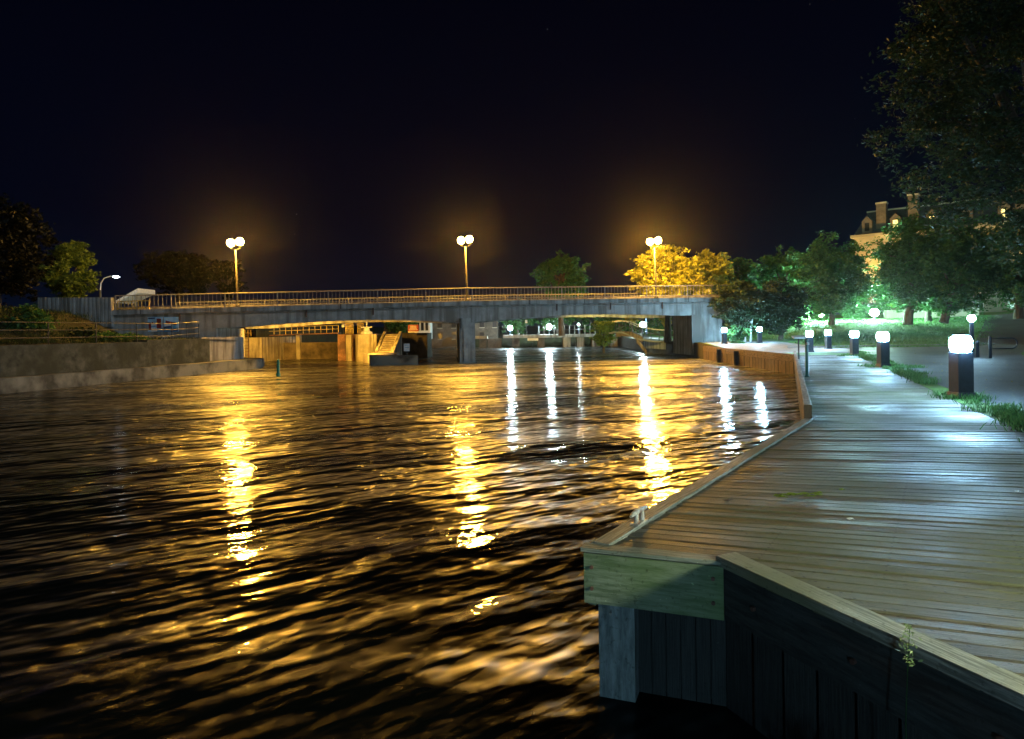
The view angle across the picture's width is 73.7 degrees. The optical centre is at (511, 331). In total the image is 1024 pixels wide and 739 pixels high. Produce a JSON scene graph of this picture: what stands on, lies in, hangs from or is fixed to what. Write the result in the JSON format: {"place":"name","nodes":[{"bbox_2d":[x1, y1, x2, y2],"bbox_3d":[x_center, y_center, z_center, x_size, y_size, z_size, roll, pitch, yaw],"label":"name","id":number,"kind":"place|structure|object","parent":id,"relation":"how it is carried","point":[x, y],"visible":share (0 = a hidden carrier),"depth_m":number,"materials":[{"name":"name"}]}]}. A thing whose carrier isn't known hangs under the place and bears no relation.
{"place":"outdoors","nodes":[
{"label":"outdoors","id":0,"kind":"place"},
{"bbox_2d":[0,308,219,344],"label":"riverbank","id":1,"kind":"structure","parent":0,"point":[67,318],"depth_m":37.45,"materials":[{"name":"green plant"}]},
{"bbox_2d":[0,302,59,331],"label":"bush","id":2,"kind":"object","parent":1,"relation":"on","point":[32,314],"visible":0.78,"depth_m":31.64,"materials":[{"name":"green plant"}]},
{"bbox_2d":[0,193,61,308],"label":"tree","id":3,"kind":"object","parent":1,"relation":"on","point":[20,252],"visible":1,"depth_m":39.73,"materials":[{"name":"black plant"}]},
{"bbox_2d":[64,323,102,339],"bbox_3d":[-22.371,0.160,35.421,2.175,1.237,2.258,-1,0,0],"label":"bush","id":4,"kind":"object","parent":1,"relation":"on","point":[80,333],"visible":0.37,"depth_m":35.00,"materials":[{"name":"green plant"}]},
{"bbox_2d":[0,304,197,344],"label":"bank grass","id":5,"kind":"structure","parent":1,"relation":"on","point":[37,340],"depth_m":32.35,"materials":[{"name":"green plant"}]},
{"bbox_2d":[89,330,130,341],"bbox_3d":[-20.117,0.265,33.976,2.047,0.752,1.939,-1,0,0],"label":"bush","id":6,"kind":"object","parent":1,"relation":"on","point":[108,333],"visible":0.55,"depth_m":33.59,"materials":[{"name":"green plant"}]},
{"bbox_2d":[124,332,151,339],"bbox_3d":[-20.322,0.376,36.503,1.928,0.700,2.078,-1,0,0],"label":"bush","id":7,"kind":"object","parent":1,"relation":"on","point":[131,334],"visible":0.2,"depth_m":36.43,"materials":[{"name":"green plant"}]},
{"bbox_2d":[242,324,383,341],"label":"approach ground","id":8,"kind":"structure","parent":0,"point":[315,337],"depth_m":74.21,"materials":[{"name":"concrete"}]},
{"bbox_2d":[31,239,101,297],"bbox_3d":[-29.878,-3.576,45.850,4.377,5.636,3.941,-1,0,0],"label":"tree","id":9,"kind":"object","parent":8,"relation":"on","point":[66,284],"visible":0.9,"depth_m":45.50,"materials":[{"name":"green plant"}]},
{"bbox_2d":[99,276,119,296],"bbox_3d":[-35.373,-2.818,60.000,1.820,4.127,0.580,-1,0,0],"label":"roadside lamp","id":10,"kind":"object","parent":8,"relation":"on","point":[100,293],"visible":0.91,"depth_m":59.95,"materials":[{"name":"grey metal"}]},
{"bbox_2d":[116,288,154,306],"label":"canopy roof","id":11,"kind":"structure","parent":8,"relation":"on","point":[138,291],"depth_m":62.82,"materials":[{"name":"white paint"}]},
{"bbox_2d":[132,249,226,306],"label":"tree","id":12,"kind":"object","parent":8,"relation":"on","point":[193,273],"visible":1,"depth_m":73.67,"materials":[{"name":"green plant"}]},
{"bbox_2d":[212,258,248,303],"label":"tree","id":13,"kind":"object","parent":8,"relation":"on","point":[228,285],"visible":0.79,"depth_m":84.53,"materials":[{"name":"green plant"}]},
{"bbox_2d":[269,325,340,335],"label":"lock walkway","id":14,"kind":"structure","parent":8,"relation":"on","point":[297,330],"depth_m":55.53,"materials":[{"name":"metal"}]},
{"bbox_2d":[382,322,417,332],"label":"tree","id":15,"kind":"object","parent":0,"point":[395,327],"visible":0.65,"depth_m":83.10,"materials":[{"name":"green plant"}]},
{"bbox_2d":[0,346,800,738],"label":"water","id":16,"kind":"structure","parent":0,"point":[324,550],"depth_m":7.07,"materials":[{"name":"black liquid"}]},
{"bbox_2d":[276,359,280,375],"bbox_3d":[-11.815,2.146,34.531,0.212,1.440,0.212,-1,0,0],"label":"channel marker","id":17,"kind":"object","parent":16,"relation":"in","point":[278,373],"visible":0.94,"depth_m":34.47,"materials":[{"name":"teal paint"}]},
{"bbox_2d":[338,331,431,365],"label":"lock island","id":18,"kind":"structure","parent":16,"relation":"in","point":[384,348],"depth_m":50.51,"materials":[{"name":"concrete"}]},
{"bbox_2d":[345,323,353,333],"bbox_3d":[-12.624,-0.215,53.000,0.644,0.836,0.056,-1,0,0],"label":"lock railing","id":19,"kind":"object","parent":18,"relation":"on","point":[349,328],"visible":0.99,"depth_m":52.98,"materials":[{"name":"metal"}]},
{"bbox_2d":[357,323,363,333],"bbox_3d":[-11.754,-0.215,53.000,0.496,0.834,0.056,-1,0,0],"label":"lock railing","id":20,"kind":"object","parent":18,"relation":"on","point":[360,328],"visible":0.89,"depth_m":52.98,"materials":[{"name":"metal"}]},
{"bbox_2d":[361,321,372,333],"bbox_3d":[-11.071,-0.271,52.000,0.869,0.980,0.869,-1,0,0],"label":"gate winch","id":21,"kind":"object","parent":18,"relation":"on","point":[366,330],"visible":0.97,"depth_m":51.81,"materials":[{"name":"yellow paint"}]},
{"bbox_2d":[404,344,409,353],"bbox_3d":[-7.121,1.248,46.237,0.397,0.803,0.086,-1,0,0],"label":"notice sign","id":22,"kind":"object","parent":18,"relation":"on","point":[406,347],"visible":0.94,"depth_m":46.20,"materials":[{"name":"white metal"}]},
{"bbox_2d":[408,325,418,333],"bbox_3d":[-7.807,-0.151,54.037,0.844,0.699,0.086,-1,0,0],"label":"notice sign","id":23,"kind":"object","parent":18,"relation":"attached to","point":[413,329],"visible":1,"depth_m":54.00,"materials":[{"name":"orange paint"}]},
{"bbox_2d":[61,285,726,363],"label":"road bridge","id":24,"kind":"structure","parent":16,"relation":"in","point":[691,316],"depth_m":45.46,"materials":[{"name":"concrete"}]},
{"bbox_2d":[38,297,113,326],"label":"parapet wall","id":25,"kind":"structure","parent":24,"relation":"on","point":[100,308],"depth_m":40.71,"materials":[{"name":"concrete"}]},
{"bbox_2d":[117,300,148,309],"bbox_3d":[-23.089,-1.581,41.639,1.784,0.607,0.060,-1,0,-12],"label":"barrier rail","id":26,"kind":"object","parent":24,"relation":"on","point":[121,308],"visible":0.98,"depth_m":41.60,"materials":[{"name":"grey metal"}]},
{"bbox_2d":[148,317,162,331],"bbox_3d":[-21.802,-0.416,41.722,0.834,0.898,0.062,-1,0,-12],"label":"mural panel","id":27,"kind":"object","parent":24,"relation":"attached to","point":[155,320],"visible":0.87,"depth_m":41.71,"materials":[{"name":"multicoloured paint"}]},
{"bbox_2d":[164,317,178,331],"bbox_3d":[-20.917,-0.418,41.907,0.841,0.902,0.062,-1,0,-12],"label":"mural panel","id":28,"kind":"object","parent":24,"relation":"attached to","point":[171,320],"visible":0.81,"depth_m":41.88,"materials":[{"name":"multicoloured paint"}]},
{"bbox_2d":[227,237,243,306],"bbox_3d":[-17.415,-3.705,43.154,1.021,4.412,0.441,-2,0,0],"label":"street lamp","id":29,"kind":"object","parent":24,"relation":"on","point":[239,241],"visible":0.96,"depth_m":43.10,"materials":[{"name":"white metal"}]},
{"bbox_2d":[458,235,472,300],"bbox_3d":[-3.095,-4.240,46.163,1.021,4.466,0.441,-2,0,0],"label":"street lamp","id":30,"kind":"object","parent":24,"relation":"on","point":[469,238],"visible":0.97,"depth_m":46.11,"materials":[{"name":"white metal"}]},
{"bbox_2d":[647,237,660,297],"bbox_3d":[10.259,-4.545,48.967,1.021,4.420,0.441,-2,0,0],"label":"street lamp","id":31,"kind":"object","parent":24,"relation":"on","point":[650,241],"visible":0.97,"depth_m":48.91,"materials":[{"name":"white metal"}]},
{"bbox_2d":[475,325,641,347],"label":"walkway","id":32,"kind":"structure","parent":16,"relation":"in","point":[497,342],"depth_m":85.20,"materials":[{"name":"concrete"}]},
{"bbox_2d":[527,338,537,340],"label":"notice sign","id":33,"kind":"object","parent":32,"relation":"on","point":[532,339],"visible":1,"depth_m":80.00,"materials":[{"name":"white paint"}]},
{"bbox_2d":[703,346,793,373],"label":"retaining wall","id":34,"kind":"structure","parent":16,"relation":"in","point":[737,359],"depth_m":35.94,"materials":[{"name":"brown wood"}]},
{"bbox_2d":[895,623,922,738],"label":"flowering weed","id":35,"kind":"object","parent":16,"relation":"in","point":[908,643],"visible":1,"depth_m":2.54,"materials":[{"name":"green plant"}]},
{"bbox_2d":[244,324,672,346],"bbox_3d":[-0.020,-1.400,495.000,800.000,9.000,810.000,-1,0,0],"label":"bank","id":36,"kind":"structure","parent":0,"point":[533,330],"depth_m":90.99,"materials":[{"name":"green plant"}]},
{"bbox_2d":[418,322,431,332],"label":"white house","id":37,"kind":"structure","parent":36,"relation":"on","point":[425,327],"depth_m":88.00,"materials":[{"name":"paint"}]},
{"bbox_2d":[384,300,498,347],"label":"stone mill","id":38,"kind":"object","parent":36,"relation":"on","point":[444,335],"visible":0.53,"depth_m":91.00,"materials":[{"name":"stone"}]},
{"bbox_2d":[438,332,441,339],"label":"window","id":39,"kind":"structure","parent":38,"relation":"in","point":[439,333],"depth_m":90.96,"materials":[{"name":"yellow glass"}]},
{"bbox_2d":[499,298,538,334],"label":"tree","id":40,"kind":"object","parent":36,"relation":"on","point":[517,325],"visible":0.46,"depth_m":92.56,"materials":[{"name":"green plant"}]},
{"bbox_2d":[537,317,579,333],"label":"tree","id":41,"kind":"object","parent":36,"relation":"on","point":[545,321],"visible":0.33,"depth_m":93.19,"materials":[{"name":"green plant"}]},
{"bbox_2d":[575,317,611,333],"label":"tree","id":42,"kind":"object","parent":36,"relation":"on","point":[586,320],"visible":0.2,"depth_m":93.65,"materials":[{"name":"green plant"}]},
{"bbox_2d":[0,0,1023,326],"label":"sky","id":43,"kind":"structure","parent":0,"point":[346,144],"materials":[{"name":"black"}]},
{"bbox_2d":[612,331,873,352],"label":"riverside path","id":44,"kind":"structure","parent":0,"point":[773,346],"depth_m":42.18,"materials":[{"name":"grey concrete"}]},
{"bbox_2d":[658,318,672,328],"bbox_3d":[14.350,-0.482,63.997,1.424,2.406,1.187,-1,0,0],"label":"bush","id":45,"kind":"object","parent":44,"relation":"on","point":[662,320],"visible":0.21,"depth_m":63.83,"materials":[{"name":"green plant"}]},
{"bbox_2d":[721,327,727,343],"bbox_3d":[14.179,0.303,45.600,0.367,1.105,0.367,-1,0,-1],"label":"bollard light","id":46,"kind":"object","parent":44,"relation":"on","point":[724,335],"visible":1,"depth_m":45.47,"materials":[{"name":"paint"}]},
{"bbox_2d":[756,327,762,342],"bbox_3d":[16.674,0.247,46.000,0.367,1.105,0.368,-1,0,3],"label":"bollard light","id":47,"kind":"object","parent":44,"relation":"on","point":[759,334],"visible":0.99,"depth_m":45.87,"materials":[{"name":"paint"}]},
{"bbox_2d":[805,330,813,351],"bbox_3d":[14.705,0.502,33.757,0.367,1.105,0.367,-1,0,-3],"label":"bollard light","id":48,"kind":"object","parent":44,"relation":"on","point":[809,334],"visible":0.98,"depth_m":33.63,"materials":[{"name":"paint"}]},
{"bbox_2d":[824,329,831,348],"bbox_3d":[17.679,0.460,38.199,0.367,1.105,0.368,-1,0,-2],"label":"bollard light","id":49,"kind":"object","parent":44,"relation":"on","point":[828,340],"visible":0.98,"depth_m":38.07,"materials":[{"name":"paint"}]},
{"bbox_2d":[773,491,821,497],"bbox_3d":[2.121,1.205,5.032,0.394,0.019,0.129,-1,0,0],"label":"water weed","id":50,"kind":"object","parent":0,"point":[790,493],"visible":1,"depth_m":5.04,"materials":[{"name":"green plant"}]},
{"bbox_2d":[577,328,1023,432],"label":"bank edge","id":51,"kind":"structure","parent":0,"point":[625,342],"depth_m":52.84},
{"bbox_2d":[589,320,617,352],"bbox_3d":[8.361,0.591,61.912,2.778,3.247,2.528,-1,0,0],"label":"bush","id":52,"kind":"object","parent":51,"relation":"on","point":[602,337],"visible":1,"depth_m":61.70,"materials":[{"name":"green plant"}]},
{"bbox_2d":[581,351,1023,738],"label":"boardwalk","id":53,"kind":"structure","parent":51,"relation":"on","point":[775,617],"depth_m":3.82,"materials":[{"name":"brown wood"}]},
{"bbox_2d":[630,505,647,525],"bbox_3d":[0.812,1.174,4.358,0.055,0.096,0.267,-1,0,34],"label":"dock cleat","id":54,"kind":"object","parent":53,"relation":"on","point":[637,521],"visible":1,"depth_m":4.32,"materials":[{"name":"silver metal"}]},
{"bbox_2d":[792,335,804,358],"bbox_3d":[11.134,0.634,26.531,0.440,0.920,0.240,-1,0,0],"label":"lectern sign","id":55,"kind":"object","parent":53,"relation":"on","point":[799,337],"visible":0.91,"depth_m":26.50,"materials":[{"name":"black metal"}]},
{"bbox_2d":[805,338,809,376],"bbox_3d":[7.434,0.666,17.204,0.116,0.960,0.148,-1,0,0],"label":"marker post","id":56,"kind":"object","parent":53,"relation":"on","point":[806,359],"visible":1,"depth_m":17.19,"materials":[{"name":"grey metal"}]},
{"bbox_2d":[849,330,858,355],"bbox_3d":[14.695,0.502,29.320,0.367,1.105,0.367,-1,0,2],"label":"bollard light","id":57,"kind":"object","parent":53,"relation":"on","point":[854,342],"visible":0.97,"depth_m":29.19,"materials":[{"name":"paint"}]},
{"bbox_2d":[876,331,890,366],"bbox_3d":[11.300,0.539,20.801,0.367,1.105,0.367,-1,0,1],"label":"bollard light","id":58,"kind":"object","parent":53,"relation":"on","point":[883,348],"visible":0.99,"depth_m":20.67,"materials":[{"name":"paint"}]},
{"bbox_2d":[613,311,1023,431],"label":"lawn","id":59,"kind":"structure","parent":0,"point":[935,387],"depth_m":51.87,"materials":[{"name":"green plant"}]},
{"bbox_2d":[530,250,591,335],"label":"tree","id":60,"kind":"object","parent":59,"relation":"on","point":[570,270],"visible":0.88,"depth_m":77.31,"materials":[{"name":"green plant"}]},
{"bbox_2d":[603,317,630,337],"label":"bush","id":61,"kind":"object","parent":59,"relation":"on","point":[620,323],"visible":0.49,"depth_m":67.50,"materials":[{"name":"green plant"}]},
{"bbox_2d":[624,318,638,331],"bbox_3d":[11.243,-0.604,64.030,1.441,2.134,1.407,-1,0,0],"label":"bush","id":62,"kind":"object","parent":59,"relation":"on","point":[632,319],"visible":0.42,"depth_m":63.83,"materials":[{"name":"green plant"}]},
{"bbox_2d":[617,318,663,334],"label":"tree","id":63,"kind":"object","parent":59,"relation":"on","point":[654,323],"visible":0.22,"depth_m":89.60,"materials":[{"name":"green plant"}]},
{"bbox_2d":[623,244,719,342],"bbox_3d":[12.878,-3.142,55.255,7.334,8.169,6.109,-1,0,33],"label":"tree","id":64,"kind":"object","parent":59,"relation":"on","point":[671,266],"visible":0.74,"depth_m":54.52,"materials":[{"name":"green plant"}]},
{"bbox_2d":[677,248,735,295],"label":"tree","id":65,"kind":"object","parent":59,"relation":"on","point":[711,260],"visible":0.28,"depth_m":56.03,"materials":[{"name":"green plant"}]},
{"bbox_2d":[727,324,750,342],"bbox_3d":[15.266,0.345,46.303,2.141,1.649,1.843,-1,0,0],"label":"bush","id":66,"kind":"object","parent":59,"relation":"on","point":[737,335],"visible":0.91,"depth_m":46.10,"materials":[{"name":"green plant"}]},
{"bbox_2d":[721,257,762,289],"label":"tree","id":67,"kind":"object","parent":59,"relation":"on","point":[747,270],"visible":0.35,"depth_m":59.20,"materials":[{"name":"green plant"}]},
{"bbox_2d":[707,279,777,341],"bbox_3d":[15.776,-1.286,47.250,4.465,4.686,4.478,-1,0,41],"label":"tree","id":68,"kind":"object","parent":59,"relation":"on","point":[742,303],"visible":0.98,"depth_m":46.87,"materials":[{"name":"green plant"}]},
{"bbox_2d":[753,277,815,339],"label":"tree","id":69,"kind":"object","parent":59,"relation":"on","point":[786,308],"visible":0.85,"depth_m":48.25,"materials":[{"name":"green plant"}]},
{"bbox_2d":[756,244,815,322],"bbox_3d":[25.447,-3.852,63.973,6.704,8.455,6.779,-1,0,-20],"label":"tree","id":70,"kind":"object","parent":59,"relation":"on","point":[774,268],"visible":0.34,"depth_m":63.15,"materials":[{"name":"green plant"}]},
{"bbox_2d":[786,230,886,324],"bbox_3d":[27.218,-4.350,57.723,8.304,8.624,7.212,-1,0,0],"label":"tree","id":71,"kind":"object","parent":59,"relation":"on","point":[832,286],"visible":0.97,"depth_m":56.90,"materials":[{"name":"green plant"}]},
{"bbox_2d":[836,280,895,318],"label":"tree","id":72,"kind":"object","parent":59,"relation":"on","point":[872,294],"visible":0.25,"depth_m":72.53,"materials":[{"name":"green plant"}]},
{"bbox_2d":[870,309,878,320],"bbox_3d":[32.895,-1.448,62.000,0.702,1.088,0.720,-1,0,0],"label":"park lamp","id":73,"kind":"object","parent":59,"relation":"on","point":[874,312],"visible":0.96,"depth_m":61.80,"materials":[{"name":"paint"}]},
{"bbox_2d":[787,343,995,347],"bbox_3d":[22.755,0.904,40.975,12.479,0.235,0.150,-1,0,0],"label":"kerb strip","id":74,"kind":"object","parent":59,"relation":"on","point":[865,345],"visible":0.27,"depth_m":40.90,"materials":[{"name":"grey concrete"}]},
{"bbox_2d":[863,211,961,324],"bbox_3d":[32.626,-5.100,55.894,7.818,9.227,7.201,-1,0,0],"label":"tree","id":75,"kind":"object","parent":59,"relation":"on","point":[898,282],"visible":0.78,"depth_m":55.10,"materials":[{"name":"green plant"}]},
{"bbox_2d":[874,246,961,321],"bbox_3d":[37.173,-4.415,59.579,9.084,7.261,7.671,-1,0,0],"label":"tree","id":76,"kind":"object","parent":59,"relation":"on","point":[928,314],"visible":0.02,"depth_m":59.77,"materials":[{"name":"green plant"}]},
{"bbox_2d":[837,350,1023,441],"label":"verge grass","id":77,"kind":"structure","parent":59,"relation":"on","point":[1013,414],"depth_m":11.29,"materials":[{"name":"green plant"}]},
{"bbox_2d":[884,308,978,318],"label":"stone wall","id":78,"kind":"structure","parent":59,"relation":"on","point":[894,314],"depth_m":68.58,"materials":[{"name":"stone"}]},
{"bbox_2d":[850,189,1023,314],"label":"stone building","id":79,"kind":"structure","parent":59,"relation":"on","point":[873,223],"depth_m":108.83,"materials":[{"name":"stone"}]},
{"bbox_2d":[1008,296,1014,309],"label":"window","id":80,"kind":"structure","parent":79,"relation":"in","point":[1009,304],"depth_m":98.41,"materials":[{"name":"white glass"}]},
{"bbox_2d":[857,0,1023,280],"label":"tree","id":81,"kind":"object","parent":59,"relation":"on","point":[939,25],"visible":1,"depth_m":23.88,"materials":[{"name":"green plant"}]},
{"bbox_2d":[905,215,1014,323],"bbox_3d":[35.148,-4.887,54.373,9.067,8.622,7.834,-1,0,0],"label":"tree","id":82,"kind":"object","parent":59,"relation":"on","point":[949,258],"visible":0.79,"depth_m":52.60,"materials":[{"name":"green plant"}]},
{"bbox_2d":[947,333,975,398],"bbox_3d":[7.692,0.590,11.700,0.367,1.105,0.367,-1,0,0],"label":"bollard light","id":83,"kind":"object","parent":59,"relation":"on","point":[961,366],"visible":0.98,"depth_m":11.57,"materials":[{"name":"paint"}]},
{"bbox_2d":[963,209,1023,318],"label":"tree","id":84,"kind":"object","parent":59,"relation":"on","point":[1007,284],"visible":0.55,"depth_m":51.45,"materials":[{"name":"green plant"}]},
{"bbox_2d":[1011,285,1023,307],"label":"bush","id":85,"kind":"object","parent":59,"relation":"on","point":[1019,290],"visible":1,"depth_m":40.15,"materials":[{"name":"green plant"}]},
{"bbox_2d":[835,344,1023,409],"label":"path","id":86,"kind":"structure","parent":0,"point":[1000,362],"depth_m":20.45,"materials":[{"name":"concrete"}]},
{"bbox_2d":[967,315,975,356],"bbox_3d":[17.507,0.199,26.000,0.273,1.611,0.280,-1,0,0],"label":"park lamp","id":87,"kind":"object","parent":86,"relation":"on","point":[971,319],"visible":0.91,"depth_m":25.94,"materials":[{"name":"paint"}]},
{"bbox_2d":[975,341,979,356],"bbox_3d":[17.723,0.682,26.000,0.143,0.640,0.150,-1,0,0],"label":"short post","id":88,"kind":"object","parent":86,"relation":"on","point":[977,353],"visible":1,"depth_m":25.95,"materials":[{"name":"metal"}]},
{"bbox_2d":[988,336,1017,357],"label":"pipe gate","id":89,"kind":"structure","parent":86,"relation":"on","point":[990,338],"depth_m":24.98,"materials":[{"name":"metal"}]},
{"bbox_2d":[975,313,1023,344],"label":"road","id":90,"kind":"structure","parent":0,"point":[1008,325],"depth_m":49.62,"materials":[{"name":"grey asphalt"}]},
{"label":"ground","id":91,"kind":"structure","parent":0,"visible":0},
{"bbox_2d":[0,337,263,393],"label":"quay wall","id":92,"kind":"structure","parent":91,"relation":"on","point":[25,368],"depth_m":31.36,"materials":[{"name":"concrete"}]},
{"bbox_2d":[0,321,198,343],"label":"pipe railing","id":93,"kind":"object","parent":92,"relation":"on","point":[136,329],"visible":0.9,"depth_m":31.16,"materials":[{"name":"black metal"}]},
{"bbox_2d":[243,327,295,361],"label":"lock block","id":94,"kind":"structure","parent":91,"relation":"on","point":[269,348],"depth_m":53.04,"materials":[{"name":"concrete"}]},
{"bbox_2d":[284,335,337,358],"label":"lock gate","id":95,"kind":"structure","parent":94,"relation":"attached to","point":[299,349],"depth_m":57.00,"materials":[{"name":"wood"}]},
{"bbox_2d":[644,341,665,352],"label":"landing quay","id":96,"kind":"structure","parent":91,"relation":"on","point":[652,346],"depth_m":59.77,"materials":[{"name":"concrete"}]},
{"bbox_2d":[609,320,672,353],"bbox_3d":[11.351,0.523,59.850,6.382,3.037,2.429,-1,0,31],"label":"footbridge","id":97,"kind":"object","parent":96,"relation":"on","point":[636,336],"visible":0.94,"depth_m":59.03,"materials":[{"name":"brown wood"}]}
]}

